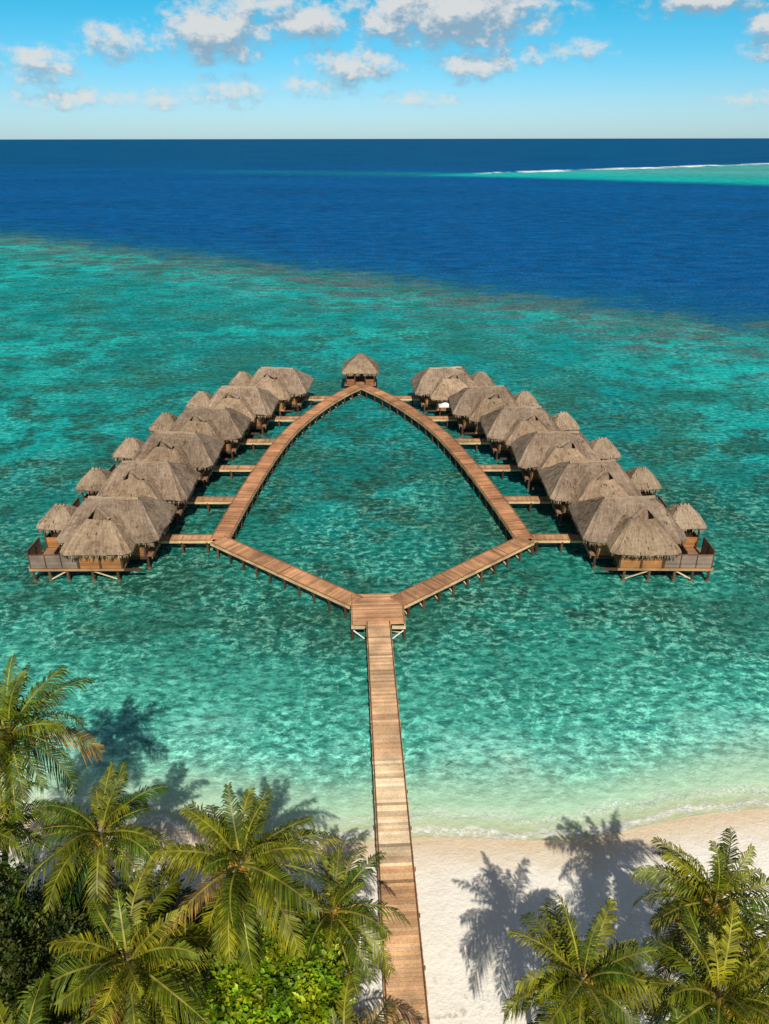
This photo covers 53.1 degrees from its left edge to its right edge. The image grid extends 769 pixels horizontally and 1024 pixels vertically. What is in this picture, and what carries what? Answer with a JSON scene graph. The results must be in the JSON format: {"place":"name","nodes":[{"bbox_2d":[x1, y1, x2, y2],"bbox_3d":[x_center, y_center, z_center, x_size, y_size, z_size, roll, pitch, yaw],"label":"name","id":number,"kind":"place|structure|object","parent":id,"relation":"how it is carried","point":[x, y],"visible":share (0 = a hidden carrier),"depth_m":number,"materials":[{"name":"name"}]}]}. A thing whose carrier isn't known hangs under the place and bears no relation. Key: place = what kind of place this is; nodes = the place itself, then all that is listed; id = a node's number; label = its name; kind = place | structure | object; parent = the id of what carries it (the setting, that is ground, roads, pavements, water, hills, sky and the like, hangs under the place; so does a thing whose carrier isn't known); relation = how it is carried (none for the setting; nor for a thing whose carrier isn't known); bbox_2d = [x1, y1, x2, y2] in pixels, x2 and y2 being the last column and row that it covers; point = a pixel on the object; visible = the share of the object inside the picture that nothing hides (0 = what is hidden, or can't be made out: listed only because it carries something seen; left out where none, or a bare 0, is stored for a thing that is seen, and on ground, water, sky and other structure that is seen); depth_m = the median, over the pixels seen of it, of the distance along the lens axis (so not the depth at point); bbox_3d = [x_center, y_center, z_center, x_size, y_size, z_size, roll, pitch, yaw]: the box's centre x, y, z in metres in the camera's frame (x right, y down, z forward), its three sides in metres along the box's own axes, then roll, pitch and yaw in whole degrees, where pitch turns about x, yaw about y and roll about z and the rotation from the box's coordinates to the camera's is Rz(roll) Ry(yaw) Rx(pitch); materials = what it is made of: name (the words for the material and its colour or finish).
{"place":"outdoors","nodes":[
{"label":"outdoors","id":0,"kind":"place"},
{"bbox_2d":[0,138,768,844],"bbox_3d":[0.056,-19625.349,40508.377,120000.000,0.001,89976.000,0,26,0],"label":"sea water","id":1,"kind":"structure","parent":0,"point":[616,292],"depth_m":113.88,"materials":[{"name":"teal liquid"}]},
{"bbox_2d":[27,496,177,581],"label":"overwater villa","id":2,"kind":"object","parent":1,"relation":"in","point":[93,534],"visible":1,"depth_m":77.36,"materials":[{"name":"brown wood"}]},
{"bbox_2d":[72,460,200,526],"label":"overwater villa","id":3,"kind":"object","parent":1,"relation":"in","point":[174,484],"visible":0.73,"depth_m":87.27,"materials":[{"name":"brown wood"}]},
{"bbox_2d":[108,431,224,490],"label":"overwater villa","id":4,"kind":"object","parent":1,"relation":"in","point":[199,452],"visible":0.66,"depth_m":96.17,"materials":[{"name":"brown wood"}]},
{"bbox_2d":[157,534,214,552],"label":"villa walkway","id":5,"kind":"structure","parent":1,"relation":"in","point":[186,538],"depth_m":82.36,"materials":[{"name":"brown wood"}]},
{"bbox_2d":[149,406,251,461],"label":"overwater villa","id":6,"kind":"object","parent":1,"relation":"in","point":[228,426],"visible":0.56,"depth_m":104.99,"materials":[{"name":"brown wood"}]},
{"bbox_2d":[184,496,236,512],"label":"villa walkway","id":7,"kind":"structure","parent":1,"relation":"in","point":[208,500],"depth_m":91.24,"materials":[{"name":"brown wood"}]},
{"bbox_2d":[186,385,278,438],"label":"overwater villa","id":8,"kind":"object","parent":1,"relation":"in","point":[257,405],"visible":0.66,"depth_m":113.89,"materials":[{"name":"brown plant"}]},
{"bbox_2d":[210,465,254,479],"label":"villa walkway","id":9,"kind":"structure","parent":1,"relation":"in","point":[231,469],"depth_m":99.85,"materials":[{"name":"brown wood"}]},
{"bbox_2d":[240,439,274,451],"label":"villa walkway","id":10,"kind":"structure","parent":1,"relation":"in","point":[253,442],"depth_m":108.69,"materials":[{"name":"brown wood"}]},
{"bbox_2d":[228,367,313,415],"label":"overwater villa","id":11,"kind":"object","parent":1,"relation":"in","point":[287,387],"visible":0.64,"depth_m":123.08,"materials":[{"name":"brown wood"}]},
{"bbox_2d":[269,416,299,428],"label":"villa walkway","id":12,"kind":"structure","parent":1,"relation":"in","point":[290,418],"depth_m":117.62,"materials":[{"name":"brown wood"}]},
{"bbox_2d":[210,385,362,548],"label":"curved walkway","id":13,"kind":"structure","parent":1,"relation":"in","point":[232,518],"depth_m":100.98,"materials":[{"name":"brown wood"}]},
{"bbox_2d":[210,535,362,618],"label":"angled walkway","id":14,"kind":"structure","parent":1,"relation":"in","point":[314,584],"depth_m":75.74,"materials":[{"name":"brown wood"}]},
{"bbox_2d":[304,396,329,407],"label":"villa walkway","id":15,"kind":"structure","parent":1,"relation":"in","point":[314,398],"depth_m":126.63,"materials":[{"name":"brown wood"}]},
{"bbox_2d":[341,353,378,393],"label":"end pavilion","id":16,"kind":"structure","parent":1,"relation":"in","point":[360,369],"depth_m":133.09,"materials":[{"name":"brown wood"}]},
{"bbox_2d":[350,593,405,635],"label":"jetty platform","id":17,"kind":"structure","parent":1,"relation":"in","point":[385,608],"depth_m":69.62,"materials":[{"name":"brown wood"}]},
{"bbox_2d":[351,626,405,639],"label":"platform brace","id":18,"kind":"object","parent":17,"relation":"attached to","point":[363,627],"visible":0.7,"depth_m":67.73,"materials":[{"name":"white paint"}]},
{"bbox_2d":[366,621,429,1023],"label":"wooden jetty","id":19,"kind":"object","parent":1,"relation":"in","point":[405,988],"visible":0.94,"depth_m":46.88,"materials":[{"name":"brown wood"}]},
{"bbox_2d":[394,396,418,406],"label":"villa walkway","id":20,"kind":"structure","parent":1,"relation":"in","point":[412,398],"depth_m":127.05,"materials":[{"name":"brown wood"}]},
{"bbox_2d":[426,416,460,427],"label":"villa walkway","id":21,"kind":"structure","parent":1,"relation":"in","point":[444,418],"depth_m":117.31,"materials":[{"name":"brown wood"}]},
{"bbox_2d":[439,403,450,425],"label":"white service canopy","id":22,"kind":"object","parent":1,"relation":"in","point":[444,405],"visible":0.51,"depth_m":118.01,"materials":[{"name":"fabric"}]},
{"bbox_2d":[358,384,533,548],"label":"curved walkway","id":23,"kind":"structure","parent":1,"relation":"in","point":[511,520],"depth_m":100.79,"materials":[{"name":"brown wood"}]},
{"bbox_2d":[410,366,494,415],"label":"overwater villa","id":24,"kind":"object","parent":1,"relation":"in","point":[434,386],"visible":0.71,"depth_m":122.94,"materials":[{"name":"brown plant"}]},
{"bbox_2d":[391,535,534,617],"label":"angled walkway","id":25,"kind":"structure","parent":1,"relation":"in","point":[435,584],"depth_m":75.84,"materials":[{"name":"brown wood"}]},
{"bbox_2d":[453,438,493,451],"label":"villa walkway","id":26,"kind":"structure","parent":1,"relation":"in","point":[476,441],"depth_m":108.67,"materials":[{"name":"brown wood"}]},
{"bbox_2d":[448,385,538,437],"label":"overwater villa","id":27,"kind":"object","parent":1,"relation":"in","point":[470,406],"visible":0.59,"depth_m":113.63,"materials":[{"name":"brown wood"}]},
{"bbox_2d":[478,465,523,479],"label":"villa walkway","id":28,"kind":"structure","parent":1,"relation":"in","point":[502,468],"depth_m":99.98,"materials":[{"name":"brown wood"}]},
{"bbox_2d":[503,496,554,512],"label":"villa walkway","id":29,"kind":"structure","parent":1,"relation":"in","point":[529,500],"depth_m":91.12,"materials":[{"name":"brown wood"}]},
{"bbox_2d":[479,406,579,464],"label":"overwater villa","id":30,"kind":"object","parent":1,"relation":"in","point":[504,428],"visible":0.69,"depth_m":104.93,"materials":[{"name":"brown wood"}]},
{"bbox_2d":[530,534,586,552],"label":"villa walkway","id":31,"kind":"structure","parent":1,"relation":"in","point":[560,540],"depth_m":82.25,"materials":[{"name":"brown wood"}]},
{"bbox_2d":[510,430,620,490],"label":"overwater villa","id":32,"kind":"object","parent":1,"relation":"in","point":[534,453],"visible":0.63,"depth_m":96.05,"materials":[{"name":"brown wood"}]},
{"bbox_2d":[538,459,667,525],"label":"overwater villa","id":33,"kind":"object","parent":1,"relation":"in","point":[566,484],"visible":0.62,"depth_m":87.23,"materials":[{"name":"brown wood"}]},
{"bbox_2d":[568,495,714,581],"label":"overwater villa","id":34,"kind":"object","parent":1,"relation":"in","point":[649,534],"visible":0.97,"depth_m":77.29,"materials":[{"name":"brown wood"}]},
{"bbox_2d":[0,767,768,1023],"bbox_3d":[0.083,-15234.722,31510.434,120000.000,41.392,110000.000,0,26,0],"label":"sand ground","id":35,"kind":"structure","parent":0,"point":[477,896],"depth_m":47.22,"materials":[{"name":"beige sand"}]},
{"bbox_2d":[0,781,71,900],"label":"coconut palm","id":36,"kind":"object","parent":35,"relation":"on","point":[9,831],"visible":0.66,"depth_m":37.05,"materials":[{"name":"green plant"}]},
{"bbox_2d":[0,855,88,1023],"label":"sea hibiscus tree","id":37,"kind":"object","parent":35,"relation":"on","point":[20,925],"visible":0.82,"depth_m":34.46,"materials":[{"name":"green plant"}]},
{"bbox_2d":[0,654,107,918],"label":"coconut palm","id":38,"kind":"object","parent":35,"relation":"on","point":[13,716],"visible":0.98,"depth_m":37.85,"materials":[{"name":"green plant"}]},
{"bbox_2d":[0,970,122,1023],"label":"coconut palm","id":39,"kind":"object","parent":35,"relation":"on","point":[39,1017],"visible":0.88,"depth_m":28.62,"materials":[{"name":"green plant"}]},
{"bbox_2d":[14,761,177,1023],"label":"coconut palm","id":40,"kind":"object","parent":35,"relation":"on","point":[88,833],"visible":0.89,"depth_m":36.61,"materials":[{"name":"green plant"}]},
{"bbox_2d":[4,860,226,1023],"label":"coconut palm","id":41,"kind":"object","parent":35,"relation":"on","point":[126,936],"visible":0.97,"depth_m":30.06,"materials":[{"name":"green plant"}]},
{"bbox_2d":[0,851,354,1023],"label":"undergrowth foliage","id":42,"kind":"object","parent":35,"relation":"on","point":[81,909],"visible":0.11,"depth_m":41.30,"materials":[{"name":"green plant"}]},
{"bbox_2d":[149,782,345,982],"bbox_3d":[-6.233,19.005,35.073,9.057,14.115,8.582,0,26,0],"label":"coconut palm","id":43,"kind":"object","parent":35,"relation":"on","point":[236,899],"visible":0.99,"depth_m":32.60,"materials":[{"name":"green plant"}]},
{"bbox_2d":[188,905,355,1023],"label":"beach almond tree","id":44,"kind":"object","parent":35,"relation":"on","point":[276,992],"visible":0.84,"depth_m":32.03,"materials":[{"name":"green plant"}]},
{"bbox_2d":[279,845,411,1002],"bbox_3d":[-2.150,20.627,36.516,6.595,10.081,6.874,-8,27,-16],"label":"coconut palm","id":45,"kind":"object","parent":35,"relation":"on","point":[342,917],"visible":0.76,"depth_m":34.82,"materials":[{"name":"green plant"}]},
{"bbox_2d":[326,972,405,1023],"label":"coconut palm","id":46,"kind":"object","parent":35,"relation":"on","point":[347,1004],"visible":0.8,"depth_m":32.38,"materials":[{"name":"green plant"}]},
{"bbox_2d":[499,895,694,1023],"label":"coconut palm","id":47,"kind":"object","parent":35,"relation":"on","point":[608,973],"visible":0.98,"depth_m":30.94,"materials":[{"name":"green plant"}]},
{"bbox_2d":[607,1006,705,1023],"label":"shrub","id":48,"kind":"object","parent":35,"relation":"on","point":[677,1011],"visible":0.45,"depth_m":29.26,"materials":[{"name":"green plant"}]},
{"bbox_2d":[628,827,768,1002],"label":"coconut palm","id":49,"kind":"object","parent":35,"relation":"on","point":[700,900],"visible":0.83,"depth_m":33.92,"materials":[{"name":"green plant"}]},
{"bbox_2d":[629,898,768,1023],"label":"coconut palm","id":50,"kind":"object","parent":35,"relation":"on","point":[740,1007],"visible":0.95,"depth_m":30.68,"materials":[{"name":"green plant"}]},
{"bbox_2d":[705,901,768,1023],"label":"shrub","id":51,"kind":"object","parent":35,"relation":"on","point":[764,925],"visible":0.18,"depth_m":33.84,"materials":[{"name":"green plant"}]},
{"bbox_2d":[0,0,768,138],"label":"sky","id":52,"kind":"structure","parent":0,"point":[70,69],"materials":[{"name":"blue"}]}
]}

